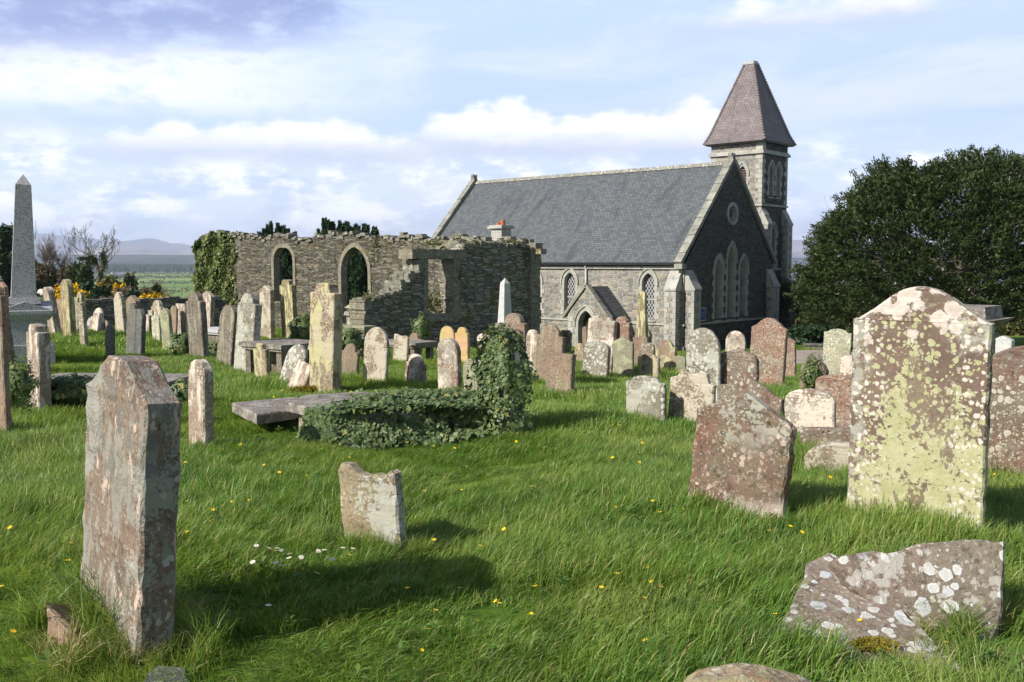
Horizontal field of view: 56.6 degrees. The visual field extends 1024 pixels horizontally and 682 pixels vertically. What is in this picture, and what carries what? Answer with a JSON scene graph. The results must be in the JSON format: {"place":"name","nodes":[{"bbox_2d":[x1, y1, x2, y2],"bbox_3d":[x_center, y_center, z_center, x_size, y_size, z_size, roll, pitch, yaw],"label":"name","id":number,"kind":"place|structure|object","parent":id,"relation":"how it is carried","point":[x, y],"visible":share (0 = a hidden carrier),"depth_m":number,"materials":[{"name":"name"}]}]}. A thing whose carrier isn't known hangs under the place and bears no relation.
{"place":"outdoors","nodes":[
{"label":"outdoors","id":0,"kind":"place"},
{"bbox_2d":[34,233,980,253],"bbox_3d":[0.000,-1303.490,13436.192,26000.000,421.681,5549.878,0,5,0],"label":"hills","id":1,"kind":"structure","parent":0,"point":[797,245],"depth_m":12613.30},
{"bbox_2d":[0,268,1023,681],"bbox_3d":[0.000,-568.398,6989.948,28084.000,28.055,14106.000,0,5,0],"label":"ground","id":2,"kind":"structure","parent":0,"point":[488,610],"depth_m":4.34,"materials":[{"name":"green plant"}]},
{"bbox_2d":[0,286,11,432],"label":"gravestone","id":3,"kind":"object","parent":2,"relation":"on","point":[5,411],"visible":0.73,"depth_m":8.55,"materials":[{"name":"brown stone"}]},
{"bbox_2d":[0,222,12,296],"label":"bush","id":4,"kind":"object","parent":2,"relation":"on","point":[6,239],"visible":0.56,"depth_m":73.95,"materials":[{"name":"green plant"}]},
{"bbox_2d":[9,353,43,415],"bbox_3d":[-4.944,0.431,9.452,0.555,0.635,0.451,0,5,0],"label":"ivy","id":5,"kind":"object","parent":2,"relation":"on","point":[24,383],"visible":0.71,"depth_m":9.42,"materials":[{"name":"green plant"}]},
{"bbox_2d":[9,174,55,364],"bbox_3d":[-9.252,-1.269,17.957,0.980,3.729,0.980,-3,5,-29],"label":"obelisk","id":6,"kind":"object","parent":2,"relation":"on","point":[27,307],"visible":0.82,"depth_m":17.75,"materials":[{"name":"grey stone"}]},
{"bbox_2d":[26,324,51,410],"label":"gravestone","id":7,"kind":"object","parent":2,"relation":"on","point":[38,342],"visible":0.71,"depth_m":10.56,"materials":[{"name":"white stone"}]},
{"bbox_2d":[35,263,57,286],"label":"bush","id":8,"kind":"object","parent":2,"relation":"on","point":[45,272],"visible":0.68,"depth_m":89.50,"materials":[{"name":"brown plant"}]},
{"bbox_2d":[43,286,61,334],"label":"gravestone","id":9,"kind":"object","parent":2,"relation":"on","point":[54,325],"visible":0.73,"depth_m":26.28,"materials":[{"name":"white stone"}]},
{"bbox_2d":[34,220,75,268],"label":"bare tree","id":10,"kind":"object","parent":2,"relation":"on","point":[48,254],"visible":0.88,"depth_m":91.03,"materials":[{"name":"plant"}]},
{"bbox_2d":[46,603,87,648],"bbox_3d":[-1.852,1.279,4.007,0.329,0.315,0.197,3,6,31],"label":"broken block","id":11,"kind":"object","parent":2,"relation":"on","point":[54,612],"depth_m":4.00,"materials":[{"name":"brown stone"}]},
{"bbox_2d":[60,279,76,335],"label":"gravestone","id":12,"kind":"object","parent":2,"relation":"on","point":[67,306],"visible":0.79,"depth_m":24.87,"materials":[{"name":"beige stone"}]},
{"bbox_2d":[51,373,95,408],"bbox_3d":[-5.074,0.580,11.020,0.920,0.420,0.772,0,5,0],"label":"ivy","id":13,"kind":"object","parent":2,"relation":"on","point":[65,389],"visible":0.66,"depth_m":10.78,"materials":[{"name":"green plant"}]},
{"bbox_2d":[64,259,95,284],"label":"bush","id":14,"kind":"object","parent":2,"relation":"on","point":[81,272],"visible":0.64,"depth_m":85.32,"materials":[{"name":"green plant"}]},
{"bbox_2d":[77,302,88,346],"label":"gravestone","id":15,"kind":"object","parent":2,"relation":"on","point":[82,319],"visible":0.77,"depth_m":21.66,"materials":[{"name":"beige stone"}]},
{"bbox_2d":[60,223,120,283],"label":"ash tree","id":16,"kind":"object","parent":2,"relation":"on","point":[103,261],"visible":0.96,"depth_m":94.55,"materials":[{"name":"brown plant"}]},
{"bbox_2d":[113,292,126,331],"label":"gravestone","id":17,"kind":"object","parent":2,"relation":"on","point":[120,310],"visible":0.74,"depth_m":27.93,"materials":[{"name":"beige stone"}]},
{"bbox_2d":[52,263,195,271],"bbox_3d":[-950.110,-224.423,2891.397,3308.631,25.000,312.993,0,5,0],"label":"forest","id":18,"kind":"object","parent":2,"relation":"on","point":[114,267],"visible":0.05,"depth_m":2757.14,"materials":[{"name":"green plant"}]},
{"bbox_2d":[80,355,181,667],"bbox_3d":[-1.640,0.808,4.052,0.159,1.488,0.732,0,5,-41],"label":"gravestone","id":19,"kind":"object","parent":2,"relation":"on","point":[132,452],"visible":0.91,"depth_m":3.83,"materials":[{"name":"stone"}]},
{"bbox_2d":[126,303,137,354],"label":"gravestone","id":20,"kind":"object","parent":2,"relation":"on","point":[131,329],"visible":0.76,"depth_m":19.71,"materials":[{"name":"stone"}]},
{"bbox_2d":[40,296,225,326],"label":"field wall","id":21,"kind":"structure","parent":2,"relation":"on","point":[106,305],"depth_m":41.40,"materials":[{"name":"grey stone"}]},
{"bbox_2d":[135,309,145,354],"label":"gravestone","id":22,"kind":"object","parent":2,"relation":"on","point":[140,339],"visible":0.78,"depth_m":19.47,"materials":[{"name":"stone"}]},
{"bbox_2d":[160,308,172,349],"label":"gravestone","id":23,"kind":"object","parent":2,"relation":"on","point":[166,322],"visible":0.71,"depth_m":21.37,"materials":[{"name":"grey stone"}]},
{"bbox_2d":[144,666,189,681],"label":"flat stone","id":24,"kind":"object","parent":2,"relation":"on","point":[175,672],"visible":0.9,"depth_m":3.57,"materials":[{"name":"stone"}]},
{"bbox_2d":[167,331,188,356],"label":"ivy","id":25,"kind":"object","parent":2,"relation":"on","point":[178,345],"visible":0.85,"depth_m":18.91,"materials":[{"name":"green plant"}]},
{"bbox_2d":[186,292,208,357],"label":"gravestone","id":26,"kind":"object","parent":2,"relation":"on","point":[197,324],"visible":0.73,"depth_m":18.55,"materials":[{"name":"stone"}]},
{"bbox_2d":[188,359,213,448],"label":"gravestone","id":27,"kind":"object","parent":2,"relation":"on","point":[200,397],"visible":0.74,"depth_m":7.84,"materials":[{"name":"white stone"}]},
{"bbox_2d":[216,305,237,365],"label":"gravestone","id":28,"kind":"object","parent":2,"relation":"on","point":[226,335],"visible":0.68,"depth_m":17.63,"materials":[{"name":"stone"}]},
{"bbox_2d":[234,293,261,371],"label":"gravestone","id":29,"kind":"object","parent":2,"relation":"on","point":[249,315],"visible":0.68,"depth_m":16.80,"materials":[{"name":"grey stone"}]},
{"bbox_2d":[253,343,269,376],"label":"gravestone","id":30,"kind":"object","parent":2,"relation":"on","point":[261,359],"visible":0.62,"depth_m":14.97,"materials":[{"name":"brown stone"}]},
{"bbox_2d":[232,397,298,424],"bbox_3d":[-2.393,0.706,9.802,0.783,0.100,0.989,-3,6,-32],"label":"ledger stone","id":31,"kind":"object","parent":2,"relation":"on","point":[265,411],"visible":0.78,"depth_m":9.52,"materials":[{"name":"grey stone"}]},
{"bbox_2d":[259,285,274,338],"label":"gravestone","id":32,"kind":"object","parent":2,"relation":"on","point":[266,296],"visible":0.79,"depth_m":37.24,"materials":[{"name":"beige stone"}]},
{"bbox_2d":[239,338,309,373],"bbox_3d":[-3.954,0.447,16.494,1.200,0.876,1.000,4,6,40],"label":"table tomb","id":33,"kind":"object","parent":2,"relation":"on","point":[280,348],"visible":0.45,"depth_m":16.30,"materials":[{"name":"stone"}]},
{"bbox_2d":[257,221,297,283],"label":"irish yew","id":34,"kind":"object","parent":2,"relation":"on","point":[286,269],"visible":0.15,"depth_m":54.21,"materials":[{"name":"green plant"}]},
{"bbox_2d":[279,280,296,337],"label":"gravestone","id":35,"kind":"object","parent":2,"relation":"on","point":[288,301],"visible":0.72,"depth_m":37.23,"materials":[{"name":"beige stone"}]},
{"bbox_2d":[279,344,307,381],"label":"gravestone","id":36,"kind":"object","parent":2,"relation":"on","point":[295,353],"visible":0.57,"depth_m":13.66,"materials":[{"name":"grey stone"}]},
{"bbox_2d":[286,311,309,339],"bbox_3d":[-3.859,-0.192,17.667,0.624,0.751,0.557,0,5,0],"label":"ivy","id":37,"kind":"object","parent":2,"relation":"on","point":[299,327],"visible":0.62,"depth_m":17.50,"materials":[{"name":"green plant"}]},
{"bbox_2d":[286,358,309,391],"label":"gravestone","id":38,"kind":"object","parent":2,"relation":"on","point":[300,375],"visible":0.57,"depth_m":13.10,"materials":[{"name":"white stone"}]},
{"bbox_2d":[309,283,342,392],"bbox_3d":[-2.519,0.111,12.838,0.162,1.794,0.578,-2,6,-45],"label":"gravestone","id":39,"kind":"object","parent":2,"relation":"on","point":[326,329],"visible":0.77,"depth_m":12.70,"materials":[{"name":"brown stone"}]},
{"bbox_2d":[316,217,380,304],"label":"irish yew","id":40,"kind":"object","parent":2,"relation":"on","point":[357,280],"visible":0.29,"depth_m":52.13,"materials":[{"name":"green plant"}]},
{"bbox_2d":[342,343,359,373],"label":"gravestone","id":41,"kind":"object","parent":2,"relation":"on","point":[350,357],"visible":0.62,"depth_m":15.82,"materials":[{"name":"brown stone"}]},
{"bbox_2d":[342,326,364,350],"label":"ivy","id":42,"kind":"object","parent":2,"relation":"on","point":[350,335],"visible":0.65,"depth_m":21.89,"materials":[{"name":"green plant"}]},
{"bbox_2d":[286,392,452,438],"bbox_3d":[-1.337,0.834,9.121,1.558,0.520,1.396,-2,5,-22],"label":"table tomb","id":43,"kind":"object","parent":2,"relation":"on","point":[297,405],"visible":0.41,"depth_m":9.00,"materials":[{"name":"stone"}]},
{"bbox_2d":[338,461,407,551],"bbox_3d":[-0.788,1.099,5.449,0.452,0.801,0.085,-2,4,35],"label":"gravestone","id":44,"kind":"object","parent":2,"relation":"on","point":[367,499],"visible":0.61,"depth_m":5.39,"materials":[{"name":"stone"}]},
{"bbox_2d":[202,230,546,347],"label":"ruined church","id":45,"kind":"structure","parent":2,"relation":"on","point":[407,272],"depth_m":35.66,"materials":[{"name":"stone"}]},
{"bbox_2d":[191,230,238,305],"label":"ivy","id":46,"kind":"object","parent":45,"relation":"attached to","point":[209,259],"visible":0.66,"depth_m":50.36,"materials":[{"name":"green plant"}]},
{"bbox_2d":[353,229,528,300],"bbox_3d":[-2.197,-2.595,32.784,1.254,2.350,8.062,4,6,42],"label":"moss","id":47,"kind":"object","parent":45,"relation":"on","point":[436,243],"visible":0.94,"depth_m":32.14,"materials":[{"name":"green plant"}]},
{"bbox_2d":[363,327,388,381],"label":"gravestone","id":48,"kind":"object","parent":2,"relation":"on","point":[376,356],"visible":0.75,"depth_m":13.82,"materials":[{"name":"beige stone"}]},
{"bbox_2d":[393,334,409,360],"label":"gravestone","id":49,"kind":"object","parent":2,"relation":"on","point":[401,347],"visible":0.69,"depth_m":19.61,"materials":[{"name":"beige stone"}]},
{"bbox_2d":[295,386,509,449],"bbox_3d":[-0.965,0.717,8.937,2.002,0.446,1.530,0,5,0],"label":"ivy","id":50,"kind":"object","parent":2,"relation":"on","point":[439,408],"visible":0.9,"depth_m":8.49,"materials":[{"name":"green plant"}]},
{"bbox_2d":[0,346,806,447],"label":"grass","id":51,"kind":"structure","parent":2,"relation":"on","point":[231,385],"depth_m":11.91,"materials":[{"name":"green plant"}]},
{"bbox_2d":[388,339,438,359],"bbox_3d":[-2.263,0.389,20.604,1.200,0.797,0.700,4,6,40],"label":"table tomb","id":52,"kind":"object","parent":2,"relation":"on","point":[415,345],"visible":0.26,"depth_m":20.36,"materials":[{"name":"stone"}]},
{"bbox_2d":[405,354,426,383],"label":"gravestone","id":53,"kind":"object","parent":2,"relation":"on","point":[415,366],"visible":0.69,"depth_m":14.30,"materials":[{"name":"grey stone"}]},
{"bbox_2d":[411,311,433,339],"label":"ivy","id":54,"kind":"object","parent":2,"relation":"on","point":[421,325],"visible":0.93,"depth_m":26.97,"materials":[{"name":"green plant"}]},
{"bbox_2d":[437,337,461,388],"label":"gravestone","id":55,"kind":"object","parent":2,"relation":"on","point":[449,359],"visible":0.72,"depth_m":13.10,"materials":[{"name":"beige stone"}]},
{"bbox_2d":[455,327,469,360],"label":"gravestone","id":56,"kind":"object","parent":2,"relation":"on","point":[462,336],"visible":0.59,"depth_m":19.18,"materials":[{"name":"stone"}]},
{"bbox_2d":[461,322,538,439],"bbox_3d":[-0.125,0.383,8.809,0.801,1.118,0.504,10,7,44],"label":"ivy","id":57,"kind":"object","parent":2,"relation":"on","point":[495,349],"visible":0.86,"depth_m":8.67,"materials":[{"name":"green plant"}]},
{"bbox_2d":[495,278,511,329],"bbox_3d":[-0.217,-0.606,29.552,0.600,2.693,0.600,-4,6,-38],"label":"obelisk","id":58,"kind":"object","parent":2,"relation":"on","point":[504,309],"visible":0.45,"depth_m":29.40,"materials":[{"name":"stone"}]},
{"bbox_2d":[0,352,1018,674],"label":"long grass","id":59,"kind":"structure","parent":2,"relation":"on","point":[90,610],"depth_m":4.00,"materials":[{"name":"green plant"}]},
{"bbox_2d":[8,404,1023,681],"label":"weeds","id":60,"kind":"object","parent":2,"relation":"on","point":[296,574],"visible":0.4,"depth_m":4.11,"materials":[{"name":"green plant"}]},
{"bbox_2d":[503,313,528,355],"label":"gravestone","id":61,"kind":"object","parent":2,"relation":"on","point":[516,320],"visible":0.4,"depth_m":20.00,"materials":[{"name":"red stone"}]},
{"bbox_2d":[526,330,538,372],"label":"gravestone","id":62,"kind":"object","parent":2,"relation":"on","point":[531,338],"visible":0.45,"depth_m":15.80,"materials":[{"name":"white stone"}]},
{"bbox_2d":[47,324,1023,378],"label":"grass","id":63,"kind":"structure","parent":2,"relation":"on","point":[68,342],"depth_m":22.77,"materials":[{"name":"green plant"}]},
{"bbox_2d":[535,325,565,380],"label":"gravestone","id":64,"kind":"object","parent":2,"relation":"on","point":[550,338],"visible":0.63,"depth_m":14.38,"materials":[{"name":"brown stone"}]},
{"bbox_2d":[546,351,575,395],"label":"gravestone","id":65,"kind":"object","parent":2,"relation":"on","point":[560,372],"visible":0.65,"depth_m":12.45,"materials":[{"name":"brown stone"}]},
{"bbox_2d":[582,341,610,377],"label":"gravestone","id":66,"kind":"object","parent":2,"relation":"on","point":[596,356],"visible":0.67,"depth_m":16.25,"materials":[{"name":"grey stone"}]},
{"bbox_2d":[587,315,617,372],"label":"gravestone","id":67,"kind":"object","parent":2,"relation":"on","point":[602,328],"visible":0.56,"depth_m":17.50,"materials":[{"name":"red stone"}]},
{"bbox_2d":[431,60,796,351],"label":"church","id":68,"kind":"structure","parent":2,"relation":"on","point":[689,249],"depth_m":55.36,"materials":[{"name":"stone"}]},
{"bbox_2d":[560,269,578,317],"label":"window","id":69,"kind":"structure","parent":68,"relation":"in","point":[569,281],"depth_m":55.31,"materials":[{"name":"stone"}]},
{"bbox_2d":[573,304,595,345],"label":"doorway","id":70,"kind":"structure","parent":68,"relation":"in","point":[581,319],"depth_m":52.31,"materials":[{"name":"stone"}]},
{"bbox_2d":[637,269,658,321],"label":"window","id":71,"kind":"structure","parent":68,"relation":"in","point":[647,281],"depth_m":51.59,"materials":[{"name":"stone"}]},
{"bbox_2d":[712,253,725,321],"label":"window","id":72,"kind":"structure","parent":68,"relation":"in","point":[718,283],"depth_m":52.92,"materials":[{"name":"glass"}]},
{"bbox_2d":[724,240,737,320],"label":"window","id":73,"kind":"structure","parent":68,"relation":"in","point":[731,260],"depth_m":53.92,"materials":[{"name":"glass"}]},
{"bbox_2d":[737,253,749,318],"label":"window","id":74,"kind":"structure","parent":68,"relation":"in","point":[743,270],"depth_m":54.98,"materials":[{"name":"glass"}]},
{"bbox_2d":[613,337,633,376],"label":"gravestone","id":75,"kind":"object","parent":2,"relation":"on","point":[623,355],"visible":0.59,"depth_m":16.88,"materials":[{"name":"grey stone"}]},
{"bbox_2d":[616,316,632,341],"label":"gravestone","id":76,"kind":"object","parent":2,"relation":"on","point":[625,327],"visible":0.37,"depth_m":17.34,"materials":[{"name":"red stone"}]},
{"bbox_2d":[633,290,651,364],"bbox_3d":[3.298,-0.131,24.073,0.500,2.307,0.500,2,5,25],"label":"obelisk","id":77,"kind":"object","parent":2,"relation":"on","point":[641,337],"visible":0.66,"depth_m":23.93,"materials":[{"name":"brown stone"}]},
{"bbox_2d":[626,375,666,422],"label":"gravestone","id":78,"kind":"object","parent":2,"relation":"on","point":[645,394],"visible":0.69,"depth_m":9.55,"materials":[{"name":"grey stone"}]},
{"bbox_2d":[638,354,659,378],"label":"gravestone","id":79,"kind":"object","parent":2,"relation":"on","point":[648,364],"visible":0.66,"depth_m":17.07,"materials":[{"name":"grey stone"}]},
{"bbox_2d":[656,340,676,371],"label":"gravestone","id":80,"kind":"object","parent":2,"relation":"on","point":[666,352],"visible":0.62,"depth_m":22.75,"materials":[{"name":"brown stone"}]},
{"bbox_2d":[668,369,716,422],"bbox_3d":[1.795,0.744,9.539,0.067,0.915,0.534,-2,8,-45],"label":"gravestone","id":81,"kind":"object","parent":2,"relation":"on","point":[690,393],"visible":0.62,"depth_m":9.51,"materials":[{"name":"beige stone"}]},
{"bbox_2d":[686,328,721,402],"bbox_3d":[2.372,0.476,11.765,0.067,1.285,0.498,-6,6,-45],"label":"gravestone","id":82,"kind":"object","parent":2,"relation":"on","point":[703,349],"visible":0.5,"depth_m":11.68,"materials":[{"name":"grey stone"}]},
{"bbox_2d":[725,331,745,350],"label":"gravestone","id":83,"kind":"object","parent":2,"relation":"on","point":[735,340],"visible":0.54,"depth_m":41.13,"materials":[{"name":"beige stone"}]},
{"bbox_2d":[721,350,758,383],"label":"gravestone","id":84,"kind":"object","parent":2,"relation":"on","point":[738,365],"visible":0.43,"depth_m":11.52,"materials":[{"name":"red stone"}]},
{"bbox_2d":[688,392,796,527],"bbox_3d":[1.385,0.842,5.805,0.089,1.073,0.677,-1,8,-44],"label":"gravestone","id":85,"kind":"object","parent":2,"relation":"on","point":[743,446],"visible":0.72,"depth_m":5.73,"materials":[{"name":"red stone"}]},
{"bbox_2d":[684,663,810,681],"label":"gravestone","id":86,"kind":"object","parent":2,"relation":"on","point":[739,672],"visible":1,"depth_m":2.38,"materials":[{"name":"stone"}]},
{"bbox_2d":[717,380,783,413],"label":"gravestone","id":87,"kind":"object","parent":2,"relation":"on","point":[763,393],"visible":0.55,"depth_m":11.14,"materials":[{"name":"red stone"}]},
{"bbox_2d":[750,318,787,386],"bbox_3d":[4.175,0.363,15.530,0.089,1.488,0.641,-3,8,-45],"label":"gravestone","id":88,"kind":"object","parent":2,"relation":"on","point":[768,345],"visible":0.75,"depth_m":15.44,"materials":[{"name":"red stone"}]},
{"bbox_2d":[785,338,796,376],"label":"gravestone","id":89,"kind":"object","parent":2,"relation":"on","point":[791,366],"visible":0.45,"depth_m":24.58,"materials":[{"name":"red stone"}]},
{"bbox_2d":[775,271,838,324],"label":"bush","id":90,"kind":"object","parent":2,"relation":"on","point":[784,287],"visible":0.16,"depth_m":58.88,"materials":[{"name":"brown plant"}]},
{"bbox_2d":[786,323,831,344],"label":"bush","id":91,"kind":"object","parent":2,"relation":"on","point":[803,333],"visible":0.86,"depth_m":53.26,"materials":[{"name":"green plant"}]},
{"bbox_2d":[784,388,836,431],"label":"gravestone","id":92,"kind":"object","parent":2,"relation":"on","point":[808,407],"visible":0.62,"depth_m":8.51,"materials":[{"name":"beige stone"}]},
{"bbox_2d":[797,352,826,388],"bbox_3d":[4.137,0.477,13.087,0.442,0.718,0.344,0,5,0],"label":"ivy","id":93,"kind":"object","parent":2,"relation":"on","point":[811,370],"visible":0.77,"depth_m":13.02,"materials":[{"name":"green plant"}]},
{"bbox_2d":[799,424,849,445],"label":"gravestone","id":94,"kind":"object","parent":2,"relation":"on","point":[840,433],"visible":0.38,"depth_m":8.01,"materials":[{"name":"red stone"}]},
{"bbox_2d":[804,441,848,473],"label":"gravestone","id":95,"kind":"object","parent":2,"relation":"on","point":[832,453],"visible":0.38,"depth_m":7.31,"materials":[{"name":"beige stone"}]},
{"bbox_2d":[815,375,851,426],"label":"gravestone","id":96,"kind":"object","parent":2,"relation":"on","point":[838,388],"visible":0.38,"depth_m":8.95,"materials":[{"name":"red stone"}]},
{"bbox_2d":[822,329,851,374],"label":"gravestone","id":97,"kind":"object","parent":2,"relation":"on","point":[837,343],"visible":0.56,"depth_m":24.50,"materials":[{"name":"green stone"}]},
{"bbox_2d":[775,553,968,673],"bbox_3d":[1.408,1.222,3.998,0.601,0.339,1.028,-2,5,-19],"label":"fallen slab","id":98,"kind":"object","parent":2,"relation":"on","point":[824,581],"depth_m":4.04,"materials":[{"name":"stone"}]},
{"bbox_2d":[848,636,901,653],"bbox_3d":[1.466,1.220,3.832,0.213,0.048,0.146,0,5,0],"label":"moss","id":99,"kind":"object","parent":98,"relation":"on","point":[867,641],"visible":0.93,"depth_m":3.81,"materials":[{"name":"yellow plant"}]},
{"bbox_2d":[781,143,1023,337],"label":"yew tree","id":100,"kind":"object","parent":2,"relation":"on","point":[906,189],"visible":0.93,"depth_m":42.77,"materials":[{"name":"green plant"}]},
{"bbox_2d":[827,540,1004,642],"bbox_3d":[1.812,1.103,4.163,0.777,0.420,0.341,0,5,0],"label":"broken slab","id":101,"kind":"object","parent":2,"relation":"on","point":[971,572],"depth_m":4.16,"materials":[{"name":"stone"}]},
{"bbox_2d":[847,286,994,533],"bbox_3d":[2.329,0.556,5.463,0.746,1.736,0.107,4,6,36],"label":"gravestone","id":102,"kind":"object","parent":2,"relation":"on","point":[921,370],"visible":0.78,"depth_m":5.39,"materials":[{"name":"yellow stone"}]},
{"bbox_2d":[964,304,1013,353],"bbox_3d":[5.234,0.286,11.263,1.060,1.421,0.848,4,6,42],"label":"pedestal tomb","id":103,"kind":"object","parent":2,"relation":"on","point":[992,313],"visible":0.14,"depth_m":10.90,"materials":[{"name":"grey stone"}]},
{"bbox_2d":[988,346,1023,475],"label":"gravestone","id":104,"kind":"object","parent":2,"relation":"on","point":[1006,438],"visible":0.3,"depth_m":7.12,"materials":[{"name":"red stone"}]},
{"bbox_2d":[35,254,988,267],"bbox_3d":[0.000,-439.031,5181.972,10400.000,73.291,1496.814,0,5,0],"label":"sea","id":105,"kind":"structure","parent":0,"point":[142,259],"depth_m":4749.25,"materials":[{"name":"grey liquid"}]},
{"bbox_2d":[0,0,1023,245],"label":"sky","id":106,"kind":"structure","parent":0,"point":[170,121],"materials":[{"name":"white"}]},
{"bbox_2d":[34,245,995,257],"bbox_3d":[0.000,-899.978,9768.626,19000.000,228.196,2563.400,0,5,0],"label":"hills","id":107,"kind":"structure","parent":0,"point":[131,250],"depth_m":9296.87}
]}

